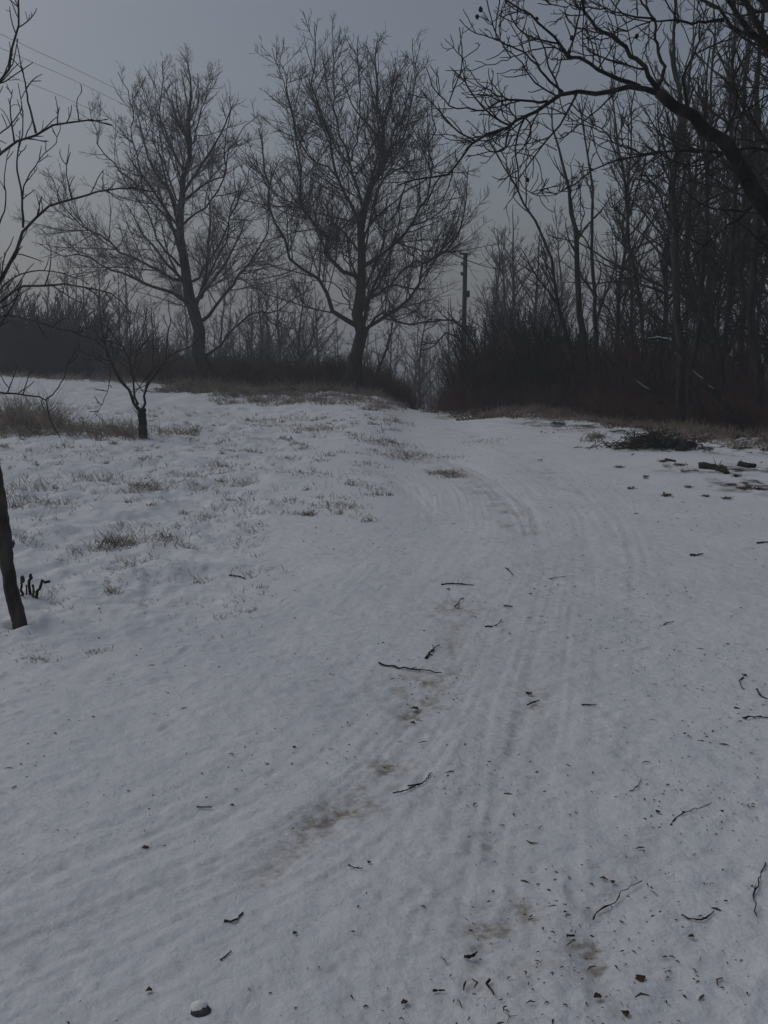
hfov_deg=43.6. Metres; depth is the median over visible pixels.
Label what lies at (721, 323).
wood tree
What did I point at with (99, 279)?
wood tree
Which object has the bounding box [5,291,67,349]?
thicket shrub
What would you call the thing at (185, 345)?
misty shrub
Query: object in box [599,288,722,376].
bare shrub
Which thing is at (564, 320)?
misty shrub
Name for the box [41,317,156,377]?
thicket shrub
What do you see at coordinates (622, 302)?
wood tree
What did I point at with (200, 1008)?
stone
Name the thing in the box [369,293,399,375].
wood tree
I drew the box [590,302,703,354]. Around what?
bare shrub
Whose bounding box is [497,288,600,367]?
bare shrub
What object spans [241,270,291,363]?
wood tree
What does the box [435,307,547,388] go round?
bare shrub
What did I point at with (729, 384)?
brambles
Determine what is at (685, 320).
wood tree
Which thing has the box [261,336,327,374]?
misty shrub
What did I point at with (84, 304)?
wood tree
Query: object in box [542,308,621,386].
bare shrub
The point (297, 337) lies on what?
wood tree
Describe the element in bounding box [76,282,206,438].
plum tree
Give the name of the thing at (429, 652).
fallen twig
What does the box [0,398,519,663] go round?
dry grass
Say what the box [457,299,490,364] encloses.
wood tree
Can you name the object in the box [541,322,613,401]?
bare shrub
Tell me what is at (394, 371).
woodland
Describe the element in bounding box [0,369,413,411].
dry grass
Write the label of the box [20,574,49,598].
cut shrub
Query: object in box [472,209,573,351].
wood tree
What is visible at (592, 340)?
bare shrub
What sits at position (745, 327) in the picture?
wood tree
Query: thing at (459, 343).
wood tree
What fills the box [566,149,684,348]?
wood tree
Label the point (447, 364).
bare shrub
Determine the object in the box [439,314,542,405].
bare shrub
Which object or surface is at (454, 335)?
wood tree
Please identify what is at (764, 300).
wood tree
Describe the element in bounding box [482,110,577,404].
wood tree
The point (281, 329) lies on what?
wood tree
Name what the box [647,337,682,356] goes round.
leaning log
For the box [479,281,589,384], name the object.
bare shrub
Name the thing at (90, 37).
sky
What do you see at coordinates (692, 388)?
leaning log
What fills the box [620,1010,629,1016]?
fallen leaf
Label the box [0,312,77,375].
thicket shrub
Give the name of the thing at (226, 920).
fallen twig
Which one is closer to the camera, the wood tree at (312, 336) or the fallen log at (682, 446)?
the fallen log at (682, 446)
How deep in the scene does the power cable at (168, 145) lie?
25.41 m
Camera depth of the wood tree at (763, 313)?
22.67 m
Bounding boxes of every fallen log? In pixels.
[675,439,696,450]
[698,457,729,473]
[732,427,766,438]
[737,461,756,467]
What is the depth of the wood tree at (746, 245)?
21.17 m
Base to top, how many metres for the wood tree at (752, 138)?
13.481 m
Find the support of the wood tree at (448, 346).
on the snow ground at (106, 917)
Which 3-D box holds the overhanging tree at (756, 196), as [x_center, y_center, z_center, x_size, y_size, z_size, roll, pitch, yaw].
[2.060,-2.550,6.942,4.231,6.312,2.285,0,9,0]
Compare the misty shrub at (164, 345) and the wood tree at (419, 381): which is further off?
the wood tree at (419, 381)
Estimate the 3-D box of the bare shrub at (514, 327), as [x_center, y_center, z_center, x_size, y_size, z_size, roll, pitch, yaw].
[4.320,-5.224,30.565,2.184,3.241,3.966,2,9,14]
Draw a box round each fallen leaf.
[594,992,601,998]
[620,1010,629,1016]
[635,974,645,981]
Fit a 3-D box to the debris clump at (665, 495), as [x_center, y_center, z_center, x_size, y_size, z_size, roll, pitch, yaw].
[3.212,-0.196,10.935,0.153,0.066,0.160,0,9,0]
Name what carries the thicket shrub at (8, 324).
on the snow ground at (106, 917)
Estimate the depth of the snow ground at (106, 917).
4.25 m
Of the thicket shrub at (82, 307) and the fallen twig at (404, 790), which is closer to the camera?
the fallen twig at (404, 790)
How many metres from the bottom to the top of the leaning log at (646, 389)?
0.882 m
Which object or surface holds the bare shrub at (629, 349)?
on the snow ground at (106, 917)
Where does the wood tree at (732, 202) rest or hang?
on the snow ground at (106, 917)
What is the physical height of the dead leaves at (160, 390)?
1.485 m
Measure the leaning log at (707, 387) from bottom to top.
1.090 m
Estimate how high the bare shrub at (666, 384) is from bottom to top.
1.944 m
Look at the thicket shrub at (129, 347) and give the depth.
47.82 m
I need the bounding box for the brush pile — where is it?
[574,424,724,454]
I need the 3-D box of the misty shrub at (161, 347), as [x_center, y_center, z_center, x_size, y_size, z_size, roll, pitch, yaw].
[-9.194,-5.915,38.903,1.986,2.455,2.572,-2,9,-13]
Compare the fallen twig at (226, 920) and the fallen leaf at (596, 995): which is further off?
the fallen twig at (226, 920)
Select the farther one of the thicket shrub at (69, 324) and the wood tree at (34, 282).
the wood tree at (34, 282)
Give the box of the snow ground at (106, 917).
[0,361,767,1023]
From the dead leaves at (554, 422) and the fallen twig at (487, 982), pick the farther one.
the dead leaves at (554, 422)
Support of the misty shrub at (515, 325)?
on the snow ground at (106, 917)
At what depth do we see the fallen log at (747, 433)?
17.22 m
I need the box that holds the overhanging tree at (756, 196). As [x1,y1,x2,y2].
[376,0,767,267]
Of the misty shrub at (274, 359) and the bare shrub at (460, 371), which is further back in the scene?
the misty shrub at (274, 359)
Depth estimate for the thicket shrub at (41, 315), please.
49.09 m
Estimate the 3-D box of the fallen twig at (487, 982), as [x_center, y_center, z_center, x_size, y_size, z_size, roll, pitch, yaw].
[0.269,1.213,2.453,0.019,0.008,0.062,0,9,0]
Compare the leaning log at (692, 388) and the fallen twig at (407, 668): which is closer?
the fallen twig at (407, 668)
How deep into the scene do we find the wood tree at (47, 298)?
60.75 m
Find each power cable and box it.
[0,72,456,271]
[1,34,402,227]
[1,48,459,262]
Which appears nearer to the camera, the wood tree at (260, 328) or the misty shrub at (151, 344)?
the wood tree at (260, 328)
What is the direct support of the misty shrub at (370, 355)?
on the snow ground at (106, 917)
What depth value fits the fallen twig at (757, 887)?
2.91 m
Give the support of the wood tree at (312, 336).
on the snow ground at (106, 917)
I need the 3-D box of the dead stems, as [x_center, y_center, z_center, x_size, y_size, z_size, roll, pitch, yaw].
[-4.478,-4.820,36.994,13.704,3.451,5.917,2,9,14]
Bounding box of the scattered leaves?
[541,424,761,462]
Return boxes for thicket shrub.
[0,275,120,334]
[0,282,51,333]
[0,291,63,373]
[0,291,126,367]
[0,294,113,355]
[0,308,92,377]
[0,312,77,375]
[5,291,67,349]
[13,303,115,351]
[15,326,106,379]
[16,295,109,345]
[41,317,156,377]
[52,321,150,380]
[85,331,163,370]
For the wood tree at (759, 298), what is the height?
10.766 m
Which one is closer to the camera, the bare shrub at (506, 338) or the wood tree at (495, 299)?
the bare shrub at (506, 338)
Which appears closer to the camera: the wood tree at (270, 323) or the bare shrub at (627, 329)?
the bare shrub at (627, 329)
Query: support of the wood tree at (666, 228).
on the snow ground at (106, 917)
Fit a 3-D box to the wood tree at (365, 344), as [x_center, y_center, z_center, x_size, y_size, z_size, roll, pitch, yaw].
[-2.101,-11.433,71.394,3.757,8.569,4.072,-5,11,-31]
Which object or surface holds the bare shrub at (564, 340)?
on the snow ground at (106, 917)
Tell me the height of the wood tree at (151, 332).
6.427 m
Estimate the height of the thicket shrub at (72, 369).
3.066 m
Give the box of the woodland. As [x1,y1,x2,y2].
[1,278,763,409]
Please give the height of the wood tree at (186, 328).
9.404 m
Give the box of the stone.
[190,1000,210,1016]
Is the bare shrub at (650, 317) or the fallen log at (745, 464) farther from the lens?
the bare shrub at (650, 317)
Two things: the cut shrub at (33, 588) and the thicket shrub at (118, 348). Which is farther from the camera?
the thicket shrub at (118, 348)
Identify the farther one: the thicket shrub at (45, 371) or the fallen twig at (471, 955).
the thicket shrub at (45, 371)
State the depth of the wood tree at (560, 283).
55.89 m
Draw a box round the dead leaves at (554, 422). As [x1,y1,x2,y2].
[450,404,767,451]
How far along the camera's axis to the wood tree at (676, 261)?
18.51 m
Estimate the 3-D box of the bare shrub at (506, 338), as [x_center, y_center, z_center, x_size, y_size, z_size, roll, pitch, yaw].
[3.272,-4.378,26.352,2.462,3.040,3.140,-4,10,-24]
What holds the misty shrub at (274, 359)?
on the snow ground at (106, 917)
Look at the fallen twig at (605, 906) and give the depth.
2.84 m
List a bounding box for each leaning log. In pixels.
[623,361,663,405]
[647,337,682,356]
[657,357,734,413]
[685,376,705,418]
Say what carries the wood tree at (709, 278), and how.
on the snow ground at (106, 917)
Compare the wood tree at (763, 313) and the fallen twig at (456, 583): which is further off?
the wood tree at (763, 313)
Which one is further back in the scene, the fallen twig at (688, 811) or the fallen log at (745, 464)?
the fallen log at (745, 464)
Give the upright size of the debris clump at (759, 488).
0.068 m
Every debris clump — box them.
[659,492,671,496]
[751,485,765,489]
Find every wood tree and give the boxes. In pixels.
[0,259,40,320]
[25,275,57,328]
[38,254,88,330]
[62,264,135,348]
[77,244,142,346]
[87,268,145,349]
[92,266,162,359]
[137,297,176,356]
[157,295,214,359]
[205,261,258,359]
[208,291,286,364]
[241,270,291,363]
[241,277,329,364]
[244,281,298,358]
[271,259,326,364]
[280,292,327,363]
[291,290,348,365]
[333,315,386,368]
[365,312,415,382]
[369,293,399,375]
[393,284,448,406]
[410,314,484,381]
[416,298,478,396]
[422,298,490,382]
[438,309,480,391]
[456,221,530,347]
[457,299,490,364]
[468,219,546,366]
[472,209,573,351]
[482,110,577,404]
[485,221,574,341]
[531,81,623,380]
[531,198,590,327]
[544,0,738,353]
[555,48,704,342]
[563,84,627,373]
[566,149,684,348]
[580,59,669,365]
[583,70,741,367]
[598,231,652,349]
[600,38,767,408]
[611,0,763,336]
[620,54,767,359]
[627,108,748,327]
[635,123,739,372]
[639,41,767,353]
[640,0,718,424]
[661,76,767,361]
[671,0,767,385]
[676,162,767,393]
[677,38,757,421]
[684,1,767,422]
[687,0,767,394]
[688,124,767,372]
[708,81,767,318]
[735,218,767,366]
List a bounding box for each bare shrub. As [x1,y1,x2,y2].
[433,358,460,393]
[434,346,495,408]
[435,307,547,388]
[435,338,509,387]
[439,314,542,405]
[458,295,562,396]
[459,307,574,406]
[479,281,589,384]
[486,298,551,351]
[489,296,575,397]
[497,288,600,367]
[497,292,614,383]
[508,314,609,402]
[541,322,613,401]
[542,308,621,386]
[544,318,651,381]
[579,313,676,381]
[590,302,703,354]
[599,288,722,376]
[605,308,717,392]
[610,335,713,409]
[653,288,736,375]
[658,331,754,402]
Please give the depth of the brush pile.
15.73 m
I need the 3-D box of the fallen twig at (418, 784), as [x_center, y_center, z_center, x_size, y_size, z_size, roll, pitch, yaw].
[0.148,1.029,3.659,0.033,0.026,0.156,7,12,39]
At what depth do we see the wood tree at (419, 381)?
57.45 m
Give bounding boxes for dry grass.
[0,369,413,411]
[0,376,200,440]
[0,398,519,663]
[458,400,767,472]
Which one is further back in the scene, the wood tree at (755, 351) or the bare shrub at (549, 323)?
the bare shrub at (549, 323)
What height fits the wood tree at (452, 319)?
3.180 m
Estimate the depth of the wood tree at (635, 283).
22.74 m
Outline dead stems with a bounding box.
[96,345,431,409]
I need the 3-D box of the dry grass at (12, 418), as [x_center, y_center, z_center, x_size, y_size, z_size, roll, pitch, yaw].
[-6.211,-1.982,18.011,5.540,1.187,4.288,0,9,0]
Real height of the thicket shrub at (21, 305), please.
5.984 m
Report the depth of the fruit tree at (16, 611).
5.75 m
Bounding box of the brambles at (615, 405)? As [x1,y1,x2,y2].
[421,378,767,434]
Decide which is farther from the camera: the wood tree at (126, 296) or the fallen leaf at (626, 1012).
the wood tree at (126, 296)
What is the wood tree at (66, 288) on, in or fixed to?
on the snow ground at (106, 917)
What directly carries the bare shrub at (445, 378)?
on the snow ground at (106, 917)
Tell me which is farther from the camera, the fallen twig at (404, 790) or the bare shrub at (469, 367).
the bare shrub at (469, 367)
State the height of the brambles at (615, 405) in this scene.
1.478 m
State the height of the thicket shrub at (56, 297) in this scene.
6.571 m
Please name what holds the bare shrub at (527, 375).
on the snow ground at (106, 917)
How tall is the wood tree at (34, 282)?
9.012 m
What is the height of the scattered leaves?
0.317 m
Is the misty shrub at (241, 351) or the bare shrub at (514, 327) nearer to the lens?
the bare shrub at (514, 327)
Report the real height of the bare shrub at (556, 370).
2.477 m
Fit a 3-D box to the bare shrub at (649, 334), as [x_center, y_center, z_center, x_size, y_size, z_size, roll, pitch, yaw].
[6.419,-3.747,23.650,2.661,2.786,2.350,-3,10,-21]
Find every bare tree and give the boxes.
[8,44,312,385]
[221,11,514,390]
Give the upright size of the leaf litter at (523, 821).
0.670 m
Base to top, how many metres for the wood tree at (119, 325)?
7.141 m
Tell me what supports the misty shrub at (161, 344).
on the snow ground at (106, 917)
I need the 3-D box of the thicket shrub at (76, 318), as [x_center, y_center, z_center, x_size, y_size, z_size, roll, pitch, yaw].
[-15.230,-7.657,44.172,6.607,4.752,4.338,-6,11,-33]
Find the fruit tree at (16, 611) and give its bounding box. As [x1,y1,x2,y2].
[0,0,158,629]
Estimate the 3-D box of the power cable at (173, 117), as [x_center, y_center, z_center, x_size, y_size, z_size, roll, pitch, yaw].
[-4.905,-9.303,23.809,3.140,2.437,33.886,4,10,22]
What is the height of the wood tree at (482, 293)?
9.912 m
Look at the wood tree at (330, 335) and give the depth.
64.93 m
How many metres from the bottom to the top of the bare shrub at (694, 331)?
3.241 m
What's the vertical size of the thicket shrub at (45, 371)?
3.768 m
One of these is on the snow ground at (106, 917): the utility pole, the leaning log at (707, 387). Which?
the utility pole
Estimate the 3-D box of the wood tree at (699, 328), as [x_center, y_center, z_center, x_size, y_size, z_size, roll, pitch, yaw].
[6.502,-5.317,19.004,1.636,7.617,1.272,6,11,32]
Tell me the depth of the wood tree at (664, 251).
24.84 m
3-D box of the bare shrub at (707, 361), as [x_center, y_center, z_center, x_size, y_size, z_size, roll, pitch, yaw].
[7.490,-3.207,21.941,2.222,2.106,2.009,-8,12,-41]
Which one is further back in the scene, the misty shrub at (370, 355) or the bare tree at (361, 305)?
the misty shrub at (370, 355)
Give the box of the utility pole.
[459,251,469,376]
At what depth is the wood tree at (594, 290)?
24.48 m
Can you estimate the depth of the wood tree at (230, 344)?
56.92 m
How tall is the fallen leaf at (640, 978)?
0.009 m
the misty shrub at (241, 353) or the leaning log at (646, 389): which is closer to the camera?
the leaning log at (646, 389)
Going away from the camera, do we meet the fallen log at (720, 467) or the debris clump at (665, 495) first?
the debris clump at (665, 495)
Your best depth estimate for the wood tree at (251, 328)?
51.01 m
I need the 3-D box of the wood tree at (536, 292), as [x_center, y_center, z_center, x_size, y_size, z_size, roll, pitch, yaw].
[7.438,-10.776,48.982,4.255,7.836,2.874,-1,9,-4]
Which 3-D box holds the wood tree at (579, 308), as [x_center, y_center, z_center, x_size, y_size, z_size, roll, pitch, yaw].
[4.674,-6.392,23.753,1.907,8.040,1.707,-5,10,-28]
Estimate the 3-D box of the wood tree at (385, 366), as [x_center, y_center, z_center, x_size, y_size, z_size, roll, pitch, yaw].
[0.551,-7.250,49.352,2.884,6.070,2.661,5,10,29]
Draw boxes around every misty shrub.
[121,333,179,356]
[124,328,191,357]
[142,342,195,371]
[144,335,180,373]
[156,328,227,364]
[208,338,273,360]
[214,341,273,365]
[242,350,293,369]
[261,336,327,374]
[323,347,389,380]
[479,300,554,351]
[526,305,592,342]
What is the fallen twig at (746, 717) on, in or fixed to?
on the snow ground at (106, 917)
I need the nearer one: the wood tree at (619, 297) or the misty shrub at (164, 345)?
the wood tree at (619, 297)
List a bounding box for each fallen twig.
[224,912,243,921]
[378,662,441,672]
[393,786,415,793]
[407,772,431,785]
[425,644,439,658]
[441,583,473,585]
[464,951,477,958]
[485,978,493,994]
[593,881,641,919]
[670,802,711,824]
[681,911,713,920]
[742,715,767,718]
[753,862,765,915]
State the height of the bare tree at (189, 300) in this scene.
12.489 m
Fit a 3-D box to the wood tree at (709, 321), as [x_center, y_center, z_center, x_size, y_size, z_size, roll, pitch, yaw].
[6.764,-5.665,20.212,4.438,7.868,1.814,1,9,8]
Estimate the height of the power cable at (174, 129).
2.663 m
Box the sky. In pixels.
[0,0,767,367]
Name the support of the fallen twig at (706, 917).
on the snow ground at (106, 917)
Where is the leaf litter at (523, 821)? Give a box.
[3,409,767,1023]
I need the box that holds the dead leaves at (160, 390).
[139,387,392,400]
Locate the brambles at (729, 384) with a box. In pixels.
[429,331,767,417]
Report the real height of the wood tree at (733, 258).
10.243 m
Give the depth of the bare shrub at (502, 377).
24.65 m
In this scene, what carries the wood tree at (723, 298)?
on the snow ground at (106, 917)
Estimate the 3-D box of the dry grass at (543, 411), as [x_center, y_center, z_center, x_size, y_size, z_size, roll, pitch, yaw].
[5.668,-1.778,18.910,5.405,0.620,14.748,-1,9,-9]

